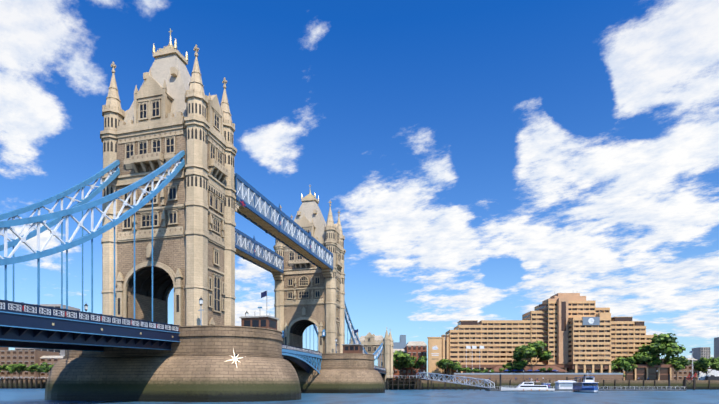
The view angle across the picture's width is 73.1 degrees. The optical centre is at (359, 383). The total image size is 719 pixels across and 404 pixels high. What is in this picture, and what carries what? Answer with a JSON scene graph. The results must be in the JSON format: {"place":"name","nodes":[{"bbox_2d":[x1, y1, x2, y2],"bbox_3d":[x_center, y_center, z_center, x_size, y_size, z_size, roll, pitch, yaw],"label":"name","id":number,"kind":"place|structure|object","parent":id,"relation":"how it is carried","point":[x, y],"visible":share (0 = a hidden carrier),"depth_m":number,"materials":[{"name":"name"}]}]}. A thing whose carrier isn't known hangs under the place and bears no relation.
{"place":"outdoors","nodes":[
{"label":"outdoors","id":0,"kind":"place"},
{"bbox_2d":[0,388,718,403],"bbox_3d":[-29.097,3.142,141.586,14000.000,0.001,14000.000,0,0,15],"label":"river water","id":1,"kind":"structure","parent":0,"point":[411,396],"depth_m":104.90,"materials":[{"name":"blue liquid"}]},
{"bbox_2d":[0,28,393,401],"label":"bridge","id":2,"kind":"structure","parent":1,"relation":"in","point":[177,191],"depth_m":94.96,"materials":[{"name":"stone"}]},
{"bbox_2d":[501,378,554,390],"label":"motor yacht","id":3,"kind":"object","parent":1,"relation":"on","point":[526,386],"visible":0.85,"depth_m":205.07,"materials":[{"name":"white plastic"}]},
{"bbox_2d":[386,372,685,390],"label":"pier","id":4,"kind":"structure","parent":1,"relation":"in","point":[563,385],"depth_m":224.11,"materials":[{"name":"white paint"}]},
{"bbox_2d":[420,377,709,389],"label":"wooden pilings","id":5,"kind":"object","parent":1,"relation":"in","point":[684,383],"visible":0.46,"depth_m":275.29,"materials":[{"name":"brown wood"}]},
{"bbox_2d":[572,371,598,392],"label":"boat","id":6,"kind":"object","parent":1,"relation":"on","point":[588,384],"visible":0.9,"depth_m":181.90,"materials":[{"name":"blue"}]},
{"bbox_2d":[0,0,718,375],"label":"sky","id":7,"kind":"structure","parent":0,"point":[479,160],"materials":[{"name":"blue"}]},
{"bbox_2d":[3,380,718,389],"bbox_3d":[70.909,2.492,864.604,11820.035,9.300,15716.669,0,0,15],"label":"wall","id":8,"kind":"structure","parent":0,"point":[663,384],"depth_m":276.55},
{"bbox_2d":[0,364,12,376],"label":"tree","id":9,"kind":"object","parent":8,"relation":"on","point":[5,367],"visible":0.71,"depth_m":370.37,"materials":[{"name":"green plant"}]},
{"bbox_2d":[8,364,28,375],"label":"tree","id":10,"kind":"object","parent":8,"relation":"on","point":[19,368],"visible":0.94,"depth_m":364.77,"materials":[{"name":"green plant"}]},
{"bbox_2d":[0,377,47,388],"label":"wooden pilings","id":11,"kind":"object","parent":8,"relation":"on","point":[21,383],"visible":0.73,"depth_m":325.53,"materials":[{"name":"brown wood"}]},
{"bbox_2d":[28,362,47,380],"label":"tree","id":12,"kind":"object","parent":8,"relation":"on","point":[32,367],"visible":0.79,"depth_m":366.62,"materials":[{"name":"green plant"}]},
{"bbox_2d":[40,364,53,374],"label":"tree","id":13,"kind":"object","parent":8,"relation":"on","point":[44,369],"visible":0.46,"depth_m":359.85,"materials":[{"name":"green plant"}]},
{"bbox_2d":[0,304,718,380],"bbox_3d":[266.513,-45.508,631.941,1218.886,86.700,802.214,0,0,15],"label":"background buildings","id":14,"kind":"structure","parent":8,"relation":"on","point":[28,357],"depth_m":384.23,"materials":[{"name":"concrete"}]},
{"bbox_2d":[393,360,403,369],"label":"quay tree","id":15,"kind":"object","parent":8,"relation":"on","point":[398,364],"visible":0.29,"depth_m":298.87,"materials":[{"name":"green plant"}]},
{"bbox_2d":[393,350,414,379],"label":"quay tree","id":16,"kind":"object","parent":8,"relation":"on","point":[402,357],"visible":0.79,"depth_m":294.98,"materials":[{"name":"green plant"}]},
{"bbox_2d":[401,356,426,379],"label":"quay tree","id":17,"kind":"object","parent":8,"relation":"on","point":[422,360],"visible":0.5,"depth_m":300.10,"materials":[{"name":"green plant"}]},
{"bbox_2d":[435,358,461,374],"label":"tree","id":18,"kind":"object","parent":8,"relation":"on","point":[443,364],"visible":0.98,"depth_m":287.18,"materials":[{"name":"green plant"}]},
{"bbox_2d":[499,364,511,372],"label":"shrub","id":19,"kind":"object","parent":8,"relation":"on","point":[509,368],"visible":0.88,"depth_m":287.31,"materials":[{"name":"green plant"}]},
{"bbox_2d":[506,360,527,369],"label":"terrace tree","id":20,"kind":"object","parent":8,"relation":"on","point":[518,365],"visible":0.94,"depth_m":286.83,"materials":[{"name":"green plant"}]},
{"bbox_2d":[512,341,552,372],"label":"terrace tree","id":21,"kind":"object","parent":8,"relation":"on","point":[532,350],"visible":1,"depth_m":286.04,"materials":[{"name":"green plant"}]},
{"bbox_2d":[427,293,672,379],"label":"tower hotel","id":22,"kind":"structure","parent":8,"relation":"on","point":[576,332],"depth_m":299.44,"materials":[{"name":"concrete"}]},
{"bbox_2d":[625,352,661,366],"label":"tree","id":23,"kind":"object","parent":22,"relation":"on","point":[640,358],"visible":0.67,"depth_m":293.04,"materials":[{"name":"green plant"}]},
{"bbox_2d":[639,333,685,363],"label":"tree","id":24,"kind":"object","parent":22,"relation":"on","point":[667,345],"visible":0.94,"depth_m":292.53,"materials":[{"name":"green plant"}]},
{"bbox_2d":[422,346,699,379],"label":"hotel terrace","id":25,"kind":"structure","parent":8,"relation":"on","point":[549,376],"depth_m":282.32,"materials":[{"name":"brown brick"}]},
{"bbox_2d":[459,367,469,370],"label":"shrub","id":26,"kind":"object","parent":25,"relation":"on","point":[465,369],"visible":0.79,"depth_m":285.76,"materials":[{"name":"green plant"}]},
{"bbox_2d":[466,368,477,372],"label":"shrub","id":27,"kind":"object","parent":25,"relation":"on","point":[473,370],"visible":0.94,"depth_m":286.87,"materials":[{"name":"green plant"}]},
{"bbox_2d":[538,368,552,372],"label":"shrub","id":28,"kind":"object","parent":25,"relation":"on","point":[543,370],"visible":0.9,"depth_m":283.99,"materials":[{"name":"green plant"}]},
{"bbox_2d":[597,362,616,370],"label":"tree","id":29,"kind":"object","parent":8,"relation":"on","point":[613,364],"visible":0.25,"depth_m":291.68,"materials":[{"name":"green plant"}]},
{"bbox_2d":[612,357,637,379],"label":"tree","id":30,"kind":"object","parent":8,"relation":"on","point":[623,364],"visible":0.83,"depth_m":291.24,"materials":[{"name":"green plant"}]},
{"bbox_2d":[660,355,690,379],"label":"tree","id":31,"kind":"object","parent":8,"relation":"on","point":[678,363],"visible":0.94,"depth_m":295.20,"materials":[{"name":"green plant"}]},
{"bbox_2d":[686,351,718,379],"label":"quayside sculpture and mast","id":32,"kind":"object","parent":8,"relation":"on","point":[712,377],"visible":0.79,"depth_m":291.44,"materials":[{"name":"white metal"}]},
{"bbox_2d":[691,357,718,375],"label":"tree","id":33,"kind":"object","parent":8,"relation":"on","point":[704,363],"visible":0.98,"depth_m":322.83,"materials":[{"name":"green plant"}]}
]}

